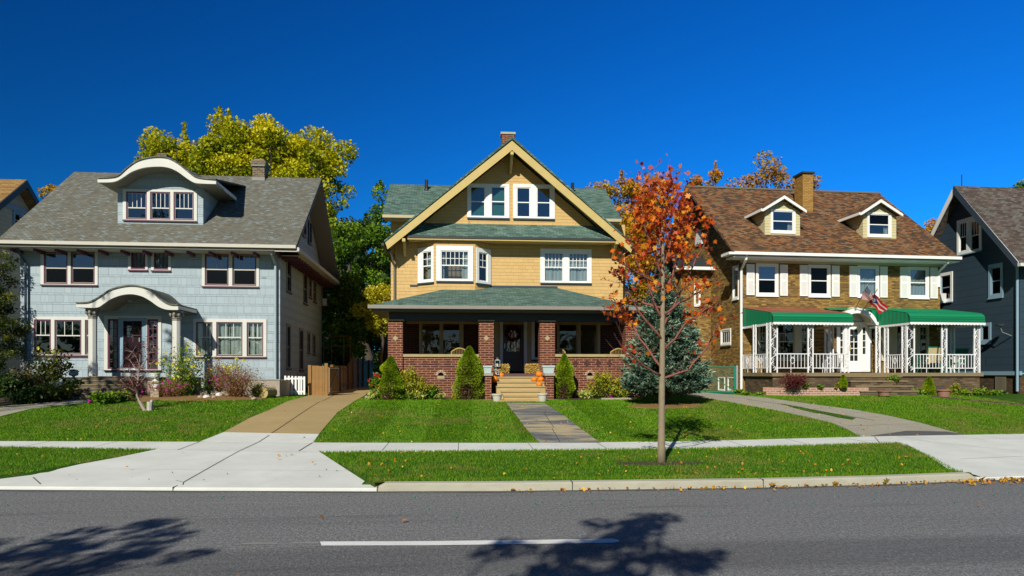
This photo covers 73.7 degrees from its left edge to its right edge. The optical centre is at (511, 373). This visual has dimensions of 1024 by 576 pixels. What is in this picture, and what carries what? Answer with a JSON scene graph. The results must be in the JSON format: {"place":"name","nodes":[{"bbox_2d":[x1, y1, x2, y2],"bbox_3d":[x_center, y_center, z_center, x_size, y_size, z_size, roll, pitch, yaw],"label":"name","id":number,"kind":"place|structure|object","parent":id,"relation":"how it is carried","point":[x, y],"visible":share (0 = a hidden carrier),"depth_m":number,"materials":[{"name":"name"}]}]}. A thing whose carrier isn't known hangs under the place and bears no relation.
{"place":"outdoors","nodes":[
{"label":"outdoors","id":0,"kind":"place"},
{"bbox_2d":[0,399,90,415],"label":"garden path","id":1,"kind":"structure","parent":0,"point":[8,410],"depth_m":20.13,"materials":[{"name":"concrete"}]},
{"bbox_2d":[224,386,370,433],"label":"driveway","id":2,"kind":"structure","parent":0,"point":[312,420],"depth_m":18.64,"materials":[{"name":"beige concrete"}]},
{"bbox_2d":[0,480,1023,575],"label":"road","id":3,"kind":"structure","parent":0,"point":[919,530],"depth_m":7.08,"materials":[{"name":"asphalt"}]},
{"bbox_2d":[320,539,618,544],"bbox_3d":[-0.410,1.646,6.650,2.934,0.001,0.188,0,0,-2],"label":"lane line","id":4,"kind":"object","parent":3,"relation":"on","point":[477,542],"visible":1,"depth_m":6.64,"materials":[{"name":"paint"}]},
{"bbox_2d":[0,479,1017,492],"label":"gutter seam","id":5,"kind":"object","parent":3,"relation":"on","point":[482,491],"visible":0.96,"depth_m":9.59,"materials":[{"name":"concrete"}]},
{"bbox_2d":[0,472,1023,490],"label":"kerb","id":6,"kind":"structure","parent":3,"relation":"on","point":[591,484],"depth_m":9.68,"materials":[{"name":"concrete"}]},
{"bbox_2d":[0,374,1023,484],"bbox_3d":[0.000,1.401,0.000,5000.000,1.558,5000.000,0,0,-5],"label":"ground","id":7,"kind":"structure","parent":0,"point":[1012,398],"depth_m":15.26,"materials":[{"name":"plant"}]},
{"bbox_2d":[0,396,13,405],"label":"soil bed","id":8,"kind":"object","parent":7,"relation":"on","point":[2,399],"visible":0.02,"depth_m":20.95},
{"bbox_2d":[0,365,37,397],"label":"leafy bush","id":9,"kind":"object","parent":8,"relation":"on","point":[13,384],"visible":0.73,"depth_m":22.11,"materials":[{"name":"green plant"}]},
{"bbox_2d":[23,346,74,386],"bbox_3d":[-15.455,-0.052,22.823,1.412,1.725,1.344,0,0,-29],"label":"flowering shrub","id":10,"kind":"object","parent":8,"relation":"on","point":[57,364],"visible":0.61,"depth_m":22.69,"materials":[{"name":"green plant"}]},
{"bbox_2d":[0,248,32,377],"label":"garden tree","id":11,"kind":"object","parent":7,"relation":"on","point":[19,332],"visible":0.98,"depth_m":24.60,"materials":[{"name":"green plant"}]},
{"bbox_2d":[0,179,38,375],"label":"cream house","id":12,"kind":"structure","parent":7,"relation":"on","point":[19,200],"depth_m":28.95,"materials":[{"name":"beige"}]},
{"bbox_2d":[0,383,53,403],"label":"leafy bush","id":13,"kind":"object","parent":7,"relation":"on","point":[28,393],"visible":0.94,"depth_m":20.43,"materials":[{"name":"green plant"}]},
{"bbox_2d":[25,377,88,401],"bbox_3d":[-14.240,0.509,21.335,1.597,0.775,1.830,0,0,-5],"label":"leafy bush","id":14,"kind":"object","parent":7,"relation":"on","point":[59,393],"visible":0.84,"depth_m":21.09,"materials":[{"name":"green plant"}]},
{"bbox_2d":[88,390,122,404],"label":"leafy bush","id":15,"kind":"object","parent":7,"relation":"on","point":[107,397],"visible":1,"depth_m":20.35,"materials":[{"name":"green plant"}]},
{"bbox_2d":[115,335,160,410],"bbox_3d":[-10.442,0.008,19.220,1.346,2.159,0.990,0,0,-5],"label":"red sapling","id":16,"kind":"object","parent":7,"relation":"on","point":[138,385],"visible":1,"depth_m":19.15,"materials":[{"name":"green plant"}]},
{"bbox_2d":[0,153,339,398],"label":"shingle house","id":17,"kind":"structure","parent":7,"relation":"on","point":[162,249],"depth_m":25.66,"materials":[{"name":"paint"}]},
{"bbox_2d":[31,316,97,356],"bbox_3d":[-16.453,-1.351,25.160,2.345,1.466,0.118,0,0,-5],"label":"window","id":18,"kind":"structure","parent":17,"relation":"in","point":[83,321],"depth_m":25.13,"materials":[{"name":"paint"}]},
{"bbox_2d":[40,251,97,285],"bbox_3d":[-16.315,-3.890,25.173,1.993,1.349,0.118,0,0,-5],"label":"window","id":19,"kind":"structure","parent":17,"relation":"in","point":[73,268],"depth_m":25.18,"materials":[{"name":"paint"}]},
{"bbox_2d":[104,316,161,371],"bbox_3d":[-13.799,-1.078,24.857,1.984,2.022,0.118,0,0,-5],"label":"door frame","id":20,"kind":"structure","parent":17,"relation":"in","point":[107,319],"depth_m":24.83,"materials":[{"name":"paint"}]},
{"bbox_2d":[124,321,141,366],"bbox_3d":[-13.813,-1.047,24.875,0.641,1.706,0.097,0,0,-5],"label":"door","id":21,"kind":"structure","parent":17,"relation":"in","point":[130,341],"depth_m":24.87,"materials":[{"name":"paint"}]},
{"bbox_2d":[128,253,147,270],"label":"window","id":22,"kind":"structure","parent":17,"relation":"in","point":[136,261],"depth_m":25.41,"materials":[{"name":"glass"}]},
{"bbox_2d":[122,189,196,222],"bbox_3d":[-13.344,-6.357,25.904,2.696,1.214,0.118,0,0,-5],"label":"window","id":23,"kind":"structure","parent":17,"relation":"in","point":[145,205],"depth_m":25.92,"materials":[{"name":"paint"}]},
{"bbox_2d":[151,253,170,271],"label":"window","id":24,"kind":"structure","parent":17,"relation":"in","point":[155,258],"depth_m":25.48,"materials":[{"name":"glass"}]},
{"bbox_2d":[201,254,258,287],"bbox_3d":[-10.595,-3.934,25.710,2.079,1.416,0.118,0,0,-5],"label":"window","id":25,"kind":"structure","parent":17,"relation":"in","point":[223,270],"depth_m":25.71,"materials":[{"name":"paint"}]},
{"bbox_2d":[193,319,266,357],"bbox_3d":[-10.617,-1.311,25.764,2.662,1.477,0.230,0,0,-5],"label":"window","id":26,"kind":"structure","parent":17,"relation":"in","point":[217,337],"depth_m":25.78,"materials":[{"name":"paint"}]},
{"bbox_2d":[286,323,291,369],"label":"window","id":27,"kind":"structure","parent":17,"relation":"in","point":[288,326],"depth_m":27.35,"materials":[{"name":"glass"}]},
{"bbox_2d":[286,262,292,294],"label":"window","id":28,"kind":"structure","parent":17,"relation":"in","point":[288,267],"depth_m":27.39,"materials":[{"name":"paint"}]},
{"bbox_2d":[299,328,303,370],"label":"window","id":29,"kind":"structure","parent":17,"relation":"in","point":[301,331],"depth_m":29.78,"materials":[{"name":"glass"}]},
{"bbox_2d":[303,274,308,305],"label":"window","id":30,"kind":"structure","parent":17,"relation":"in","point":[305,279],"depth_m":30.62,"materials":[{"name":"glass"}]},
{"bbox_2d":[0,449,372,486],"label":"driveway apron","id":31,"kind":"object","parent":7,"relation":"on","point":[260,468],"visible":0.89,"depth_m":10.86,"materials":[{"name":"concrete"}]},
{"bbox_2d":[33,435,1023,483],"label":"concrete joints","id":32,"kind":"object","parent":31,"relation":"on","point":[386,445],"visible":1,"depth_m":13.37,"materials":[{"name":"concrete"}]},
{"bbox_2d":[140,393,275,402],"bbox_3d":[-11.113,0.809,25.051,4.458,0.280,8.417,0,0,-23],"label":"flower bed","id":33,"kind":"object","parent":7,"relation":"on","point":[146,398],"visible":0.23,"depth_m":21.70,"materials":[{"name":"soil"}]},
{"bbox_2d":[141,377,189,396],"bbox_3d":[-11.294,0.439,22.311,1.613,0.751,1.192,0,0,-28],"label":"flowering bush","id":34,"kind":"object","parent":33,"relation":"on","point":[170,392],"visible":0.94,"depth_m":22.30,"materials":[{"name":"pink plant"}]},
{"bbox_2d":[149,336,214,395],"bbox_3d":[-11.184,-0.261,23.142,2.022,2.125,1.741,0,0,-25],"label":"flowering bush","id":35,"kind":"object","parent":33,"relation":"on","point":[185,373],"visible":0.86,"depth_m":23.09,"materials":[{"name":"green plant"}]},
{"bbox_2d":[197,371,216,393],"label":"flowering bush","id":36,"kind":"object","parent":33,"relation":"on","point":[207,388],"visible":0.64,"depth_m":24.57,"materials":[{"name":"green plant"}]},
{"bbox_2d":[203,357,240,391],"bbox_3d":[-10.664,0.060,24.817,1.188,1.444,1.127,0,0,-42],"label":"rusty shrub","id":37,"kind":"object","parent":33,"relation":"on","point":[219,379],"visible":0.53,"depth_m":24.60,"materials":[{"name":"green plant"}]},
{"bbox_2d":[203,362,262,397],"bbox_3d":[-9.137,0.134,22.527,1.994,1.365,1.756,0,0,-5],"label":"rusty shrub","id":38,"kind":"object","parent":33,"relation":"on","point":[239,382],"visible":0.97,"depth_m":22.33,"materials":[{"name":"brown plant"}]},
{"bbox_2d":[257,387,276,397],"bbox_3d":[-8.283,0.654,23.099,0.374,0.380,0.760,0,0,4],"label":"cut log","id":39,"kind":"object","parent":33,"relation":"on","point":[267,392],"visible":0.88,"depth_m":22.78,"materials":[{"name":"wood"}]},
{"bbox_2d":[134,106,358,241],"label":"yellow green tree","id":40,"kind":"object","parent":7,"relation":"on","point":[233,149],"visible":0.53,"depth_m":41.59,"materials":[{"name":"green plant"}]},
{"bbox_2d":[200,432,318,441],"bbox_3d":[-5.445,1.439,15.114,2.608,0.148,1.316,0,0,4],"label":"driveway neck","id":41,"kind":"object","parent":7,"relation":"on","point":[249,437],"visible":0.82,"depth_m":15.06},
{"bbox_2d":[244,379,290,396],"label":"low wall","id":42,"kind":"structure","parent":7,"relation":"on","point":[283,387],"depth_m":23.94,"materials":[{"name":"concrete"}]},
{"bbox_2d":[284,376,304,394],"bbox_3d":[-8.132,0.444,25.561,0.764,0.709,0.050,0,0,-5],"label":"picket fence","id":43,"kind":"object","parent":7,"relation":"on","point":[299,378],"visible":0.86,"depth_m":25.55,"materials":[{"name":"white paint"}]},
{"bbox_2d":[308,363,338,395],"bbox_3d":[-7.112,0.324,26.299,0.636,1.417,1.404,0,0,42],"label":"board fence","id":44,"kind":"object","parent":7,"relation":"on","point":[323,380],"visible":0.94,"depth_m":26.01,"materials":[{"name":"brown wood"}]},
{"bbox_2d":[323,336,350,386],"bbox_3d":[-8.042,-0.530,31.385,1.224,2.360,0.024,0,0,-5],"label":"garden trellis","id":45,"kind":"object","parent":7,"relation":"on","point":[343,354],"visible":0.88,"depth_m":31.41,"materials":[{"name":"metal"}]},
{"bbox_2d":[330,357,373,390],"bbox_3d":[-7.986,0.124,34.732,0.277,1.848,14.347,0,0,-5],"label":"board fence","id":46,"kind":"object","parent":7,"relation":"on","point":[361,372],"visible":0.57,"depth_m":34.85,"materials":[{"name":"brown wood"}]},
{"bbox_2d":[322,218,387,366],"bbox_3d":[-8.416,-3.668,35.373,4.425,8.692,3.131,0,0,-5],"label":"leafy green tree","id":47,"kind":"object","parent":7,"relation":"on","point":[343,298],"visible":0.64,"depth_m":34.86,"materials":[{"name":"green plant"}]},
{"bbox_2d":[322,282,387,378],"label":"shaded tree","id":48,"kind":"object","parent":7,"relation":"on","point":[376,351],"visible":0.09,"depth_m":44.33,"materials":[{"name":"green plant"}]},
{"bbox_2d":[333,213,390,366],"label":"evergreen tree","id":49,"kind":"object","parent":7,"relation":"on","point":[364,221],"visible":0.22,"depth_m":40.89,"materials":[{"name":"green plant"}]},
{"bbox_2d":[345,179,390,372],"bbox_3d":[-7.375,-4.904,37.567,3.282,11.189,3.091,0,0,32],"label":"tall green tree","id":50,"kind":"object","parent":7,"relation":"on","point":[377,236],"visible":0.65,"depth_m":36.94,"materials":[{"name":"green plant"}]},
{"bbox_2d":[348,283,390,377],"bbox_3d":[-6.486,-1.855,32.484,2.182,5.053,1.888,0,0,-43],"label":"yellow leaved tree","id":51,"kind":"object","parent":7,"relation":"on","point":[374,322],"visible":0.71,"depth_m":32.38,"materials":[{"name":"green plant"}]},
{"bbox_2d":[368,372,380,399],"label":"leafy bush","id":52,"kind":"object","parent":7,"relation":"on","point":[374,383],"visible":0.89,"depth_m":23.51,"materials":[{"name":"green plant"}]},
{"bbox_2d":[378,356,405,399],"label":"dwarf conifer","id":53,"kind":"object","parent":7,"relation":"on","point":[391,380],"visible":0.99,"depth_m":23.43,"materials":[{"name":"green plant"}]},
{"bbox_2d":[354,471,454,486],"bbox_3d":[-1.626,1.563,10.144,1.547,0.074,1.016,0,0,-5],"label":"verge corner","id":54,"kind":"object","parent":7,"relation":"on","point":[372,483],"visible":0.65,"depth_m":10.23,"materials":[{"name":"plant"}]},
{"bbox_2d":[399,365,418,399],"bbox_3d":[-3.583,0.338,23.754,0.718,1.282,0.980,0,0,-46],"label":"autumn shrub","id":55,"kind":"object","parent":7,"relation":"on","point":[409,379],"visible":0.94,"depth_m":23.62,"materials":[{"name":"yellow plant"}]},
{"bbox_2d":[411,373,433,399],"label":"autumn shrub","id":56,"kind":"object","parent":7,"relation":"on","point":[419,384],"visible":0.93,"depth_m":23.60,"materials":[{"name":"yellow plant"}]},
{"bbox_2d":[452,346,484,399],"bbox_3d":[-1.527,0.001,23.951,1.236,1.948,1.181,0,0,34],"label":"dwarf conifer","id":57,"kind":"object","parent":7,"relation":"on","point":[469,361],"visible":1,"depth_m":23.67,"materials":[{"name":"green plant"}]},
{"bbox_2d":[368,132,642,401],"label":"gabled house","id":58,"kind":"structure","parent":7,"relation":"on","point":[488,250],"depth_m":27.09,"materials":[{"name":"yellow"}]},
{"bbox_2d":[417,246,433,284],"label":"window","id":59,"kind":"structure","parent":58,"relation":"in","point":[425,255],"depth_m":26.93,"materials":[{"name":"white paint"}]},
{"bbox_2d":[419,321,462,353],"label":"window","id":60,"kind":"structure","parent":58,"relation":"in","point":[441,338],"depth_m":27.19,"materials":[{"name":"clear glass"}]},
{"bbox_2d":[436,245,472,282],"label":"window","id":61,"kind":"structure","parent":58,"relation":"in","point":[467,251],"depth_m":26.68,"materials":[{"name":"white paint"}]},
{"bbox_2d":[476,247,491,285],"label":"window","id":62,"kind":"structure","parent":58,"relation":"in","point":[483,256],"depth_m":27.06,"materials":[{"name":"white paint"}]},
{"bbox_2d":[467,183,508,219],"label":"window","id":63,"kind":"structure","parent":58,"relation":"in","point":[488,193],"depth_m":27.37,"materials":[{"name":"white paint"}]},
{"bbox_2d":[503,324,523,370],"bbox_3d":[0.053,-1.130,27.430,0.839,2.068,0.110,0,0,-5],"label":"door","id":64,"kind":"structure","parent":58,"relation":"in","point":[515,360],"depth_m":27.45,"materials":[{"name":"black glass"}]},
{"bbox_2d":[513,184,554,220],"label":"window","id":65,"kind":"structure","parent":58,"relation":"in","point":[530,201],"depth_m":27.48,"materials":[{"name":"white paint"}]},
{"bbox_2d":[532,322,537,360],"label":"window","id":66,"kind":"structure","parent":58,"relation":"in","point":[534,324],"depth_m":27.43,"materials":[{"name":"white paint"}]},
{"bbox_2d":[540,249,591,284],"bbox_3d":[2.175,-4.309,27.641,2.090,1.429,0.227,0,0,-5],"label":"window","id":67,"kind":"structure","parent":58,"relation":"in","point":[554,269],"depth_m":27.64,"materials":[{"name":"white paint"}]},
{"bbox_2d":[557,322,599,353],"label":"window","id":68,"kind":"structure","parent":58,"relation":"in","point":[578,338],"depth_m":27.64,"materials":[{"name":"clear glass"}]},
{"bbox_2d":[5,399,1023,575],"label":"fallen leaves","id":69,"kind":"object","parent":7,"relation":"on","point":[970,481],"visible":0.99,"depth_m":10.49,"materials":[{"name":"plant"}]},
{"bbox_2d":[506,403,600,442],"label":"front walk","id":70,"kind":"structure","parent":7,"relation":"on","point":[530,414],"depth_m":16.96,"materials":[{"name":"stone"}]},
{"bbox_2d":[555,396,647,399],"bbox_3d":[3.373,0.890,25.432,3.561,0.138,4.123,0,0,4],"label":"soil bed","id":71,"kind":"object","parent":7,"relation":"on","point":[596,398],"visible":0.19,"depth_m":24.17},
{"bbox_2d":[554,353,575,398],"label":"dwarf conifer","id":72,"kind":"object","parent":71,"relation":"on","point":[564,383],"visible":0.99,"depth_m":24.03,"materials":[{"name":"green plant"}]},
{"bbox_2d":[592,369,612,397],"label":"autumn shrub","id":73,"kind":"object","parent":71,"relation":"on","point":[601,380],"visible":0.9,"depth_m":24.28,"materials":[{"name":"yellow plant"}]},
{"bbox_2d":[604,374,630,397],"bbox_3d":[3.839,0.488,24.326,1.141,0.960,1.114,0,0,-43],"label":"autumn shrub","id":74,"kind":"object","parent":71,"relation":"on","point":[618,391],"visible":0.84,"depth_m":24.20,"materials":[{"name":"yellow plant"}]},
{"bbox_2d":[585,170,675,334],"bbox_3d":[7.035,-5.423,38.859,6.128,12.236,3.431,0,0,-5],"label":"golden tree","id":75,"kind":"object","parent":7,"relation":"on","point":[627,189],"visible":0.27,"depth_m":38.32,"materials":[{"name":"orange plant"}]},
{"bbox_2d":[616,460,704,465],"bbox_3d":[2.499,1.514,11.505,1.540,0.027,0.520,0,0,-5],"label":"mulch ring","id":76,"kind":"object","parent":7,"relation":"on","point":[646,463],"visible":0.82,"depth_m":11.40,"materials":[{"name":"soil"}]},
{"bbox_2d":[598,154,742,462],"bbox_3d":[2.716,-1.126,11.694,2.961,5.325,2.096,0,0,-42],"label":"young maple","id":77,"kind":"object","parent":76,"relation":"on","point":[684,218],"visible":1,"depth_m":11.49,"materials":[{"name":"orange plant"}]},
{"bbox_2d":[628,403,701,408],"bbox_3d":[4.727,1.021,21.083,2.375,0.147,1.100,0,0,-5],"label":"mulch ring","id":78,"kind":"object","parent":7,"relation":"on","point":[667,405],"visible":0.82,"depth_m":21.02,"materials":[{"name":"soil"}]},
{"bbox_2d":[619,266,715,402],"bbox_3d":[4.859,-1.198,21.717,3.081,4.436,2.996,0,0,42],"label":"blue spruce","id":79,"kind":"object","parent":78,"relation":"on","point":[639,380],"visible":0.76,"depth_m":21.19,"materials":[{"name":"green plant"}]},
{"bbox_2d":[704,160,723,185],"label":"thin golden tree","id":80,"kind":"object","parent":7,"relation":"on","point":[718,174],"visible":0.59,"depth_m":47.23,"materials":[{"name":"yellow plant"}]},
{"bbox_2d":[736,366,737,388],"bbox_3d":[9.193,0.291,27.883,0.090,1.229,0.086,0,0,-5],"label":"gate post","id":81,"kind":"object","parent":7,"relation":"on","point":[736,377],"visible":0.87,"depth_m":27.85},
{"bbox_2d":[696,366,735,392],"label":"chain link gate","id":82,"kind":"structure","parent":81,"relation":"attached to","point":[734,384],"depth_m":27.82,"materials":[{"name":"green metal"}]},
{"bbox_2d":[725,150,821,189],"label":"sparse tree","id":83,"kind":"object","parent":7,"relation":"on","point":[776,173],"visible":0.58,"depth_m":49.57,"materials":[{"name":"brown plant"}]},
{"bbox_2d":[763,387,868,395],"bbox_3d":[11.242,0.782,25.390,3.707,0.512,0.950,0,0,-7],"label":"brick planter","id":84,"kind":"object","parent":7,"relation":"on","point":[809,391],"visible":0.56,"depth_m":24.97,"materials":[{"name":"brick"}]},
{"bbox_2d":[778,370,809,388],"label":"red japanese maple","id":85,"kind":"object","parent":84,"relation":"on","point":[792,382],"visible":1,"depth_m":24.59,"materials":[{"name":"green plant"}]},
{"bbox_2d":[780,403,854,419],"bbox_3d":[8.847,1.135,20.099,0.484,0.361,3.318,0,0,-17],"label":"grass median","id":86,"kind":"object","parent":7,"relation":"on","point":[829,414],"depth_m":19.75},
{"bbox_2d":[653,171,985,395],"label":"brick house","id":87,"kind":"structure","parent":7,"relation":"on","point":[801,265],"depth_m":28.90,"materials":[{"name":"brick"}]},
{"bbox_2d":[720,328,730,346],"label":"window","id":88,"kind":"structure","parent":87,"relation":"in","point":[725,334],"depth_m":29.92,"materials":[{"name":"white paint"}]},
{"bbox_2d":[732,265,738,300],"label":"window","id":89,"kind":"structure","parent":87,"relation":"in","point":[735,269],"depth_m":28.96,"materials":[{"name":"white paint"}]},
{"bbox_2d":[756,263,778,296],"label":"window","id":90,"kind":"structure","parent":87,"relation":"in","point":[767,275],"depth_m":28.49,"materials":[{"name":"white paint"}]},
{"bbox_2d":[770,209,795,233],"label":"window","id":91,"kind":"structure","parent":87,"relation":"in","point":[776,215],"depth_m":29.09,"materials":[{"name":"white paint"}]},
{"bbox_2d":[758,324,809,360],"bbox_3d":[11.372,-1.324,28.567,2.296,1.617,0.118,0,0,-7],"label":"window","id":92,"kind":"structure","parent":87,"relation":"in","point":[791,338],"depth_m":28.61,"materials":[{"name":"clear glass"}]},
{"bbox_2d":[808,264,830,297],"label":"window","id":93,"kind":"structure","parent":87,"relation":"in","point":[819,276],"depth_m":28.79,"materials":[{"name":"white paint"}]},
{"bbox_2d":[849,326,858,370],"bbox_3d":[14.505,-1.048,28.951,0.505,1.915,0.090,0,0,-7],"label":"door","id":94,"kind":"structure","parent":87,"relation":"in","point":[853,330],"depth_m":28.96,"materials":[{"name":"white paint"}]},
{"bbox_2d":[857,265,879,297],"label":"window","id":95,"kind":"structure","parent":87,"relation":"in","point":[866,274],"depth_m":29.15,"materials":[{"name":"white paint"}]},
{"bbox_2d":[862,289,887,313],"bbox_3d":[14.606,-2.877,27.658,0.478,0.962,1.255,0,0,-7],"label":"flag","id":96,"kind":"object","parent":87,"relation":"attached to","point":[878,304],"visible":0.99,"depth_m":27.38,"materials":[{"name":"multicoloured fabric"}]},
{"bbox_2d":[867,212,891,237],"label":"window","id":97,"kind":"structure","parent":87,"relation":"in","point":[873,218],"depth_m":29.61,"materials":[{"name":"white paint"}]},
{"bbox_2d":[881,324,928,360],"bbox_3d":[16.857,-1.333,29.276,2.229,1.606,0.118,0,0,-7],"label":"window","id":98,"kind":"structure","parent":87,"relation":"in","point":[921,331],"depth_m":29.29,"materials":[{"name":"black glass"}]},
{"bbox_2d":[908,267,929,298],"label":"window","id":99,"kind":"structure","parent":87,"relation":"in","point":[918,277],"depth_m":29.42,"materials":[{"name":"white paint"}]},
{"bbox_2d":[921,347,943,372],"bbox_3d":[17.061,-0.545,27.729,0.626,1.048,0.737,0,0,8],"label":"patio chair","id":100,"kind":"object","parent":87,"relation":"on","point":[934,351],"visible":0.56,"depth_m":27.49,"materials":[{"name":"fabric"}]},
{"bbox_2d":[872,431,965,435],"bbox_3d":[9.483,1.455,16.305,2.495,0.107,0.704,0,0,-10],"label":"asphalt patch","id":101,"kind":"object","parent":7,"relation":"on","point":[912,433],"visible":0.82,"depth_m":16.23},
{"bbox_2d":[922,376,935,394],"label":"dwarf conifer","id":102,"kind":"object","parent":7,"relation":"on","point":[928,385],"visible":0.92,"depth_m":25.77,"materials":[{"name":"green plant"}]},
{"bbox_2d":[899,439,1023,475],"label":"driveway apron","id":103,"kind":"object","parent":7,"relation":"on","point":[980,462],"visible":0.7,"depth_m":12.88,"materials":[{"name":"concrete"}]},
{"bbox_2d":[931,175,1023,393],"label":"dark blue house","id":104,"kind":"structure","parent":7,"relation":"on","point":[979,231],"depth_m":28.95,"materials":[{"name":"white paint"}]},
{"bbox_2d":[940,271,952,303],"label":"window","id":105,"kind":"structure","parent":104,"relation":"in","point":[946,279],"depth_m":31.05,"materials":[{"name":"white paint"}]},
{"bbox_2d":[957,217,981,255],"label":"window","id":106,"kind":"structure","parent":104,"relation":"in","point":[969,233],"depth_m":29.78,"materials":[{"name":"white paint"}]},
{"bbox_2d":[980,322,990,344],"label":"window","id":107,"kind":"structure","parent":104,"relation":"in","point":[985,331],"depth_m":28.87,"materials":[{"name":"grey paint"}]},
{"bbox_2d":[987,262,1002,299],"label":"window","id":108,"kind":"structure","parent":104,"relation":"in","point":[995,271],"depth_m":28.39,"materials":[{"name":"grey paint"}]},
{"bbox_2d":[0,434,1023,452],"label":"sidewalk","id":109,"kind":"structure","parent":0,"point":[298,446],"depth_m":14.03,"materials":[{"name":"concrete"}]},
{"bbox_2d":[0,0,1023,373],"label":"sky","id":110,"kind":"structure","parent":0,"point":[901,100],"materials":[{"name":"blue"}]},
{"bbox_2d":[687,393,955,436],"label":"driveway","id":111,"kind":"structure","parent":0,"point":[876,422],"depth_m":19.16,"materials":[{"name":"concrete"}]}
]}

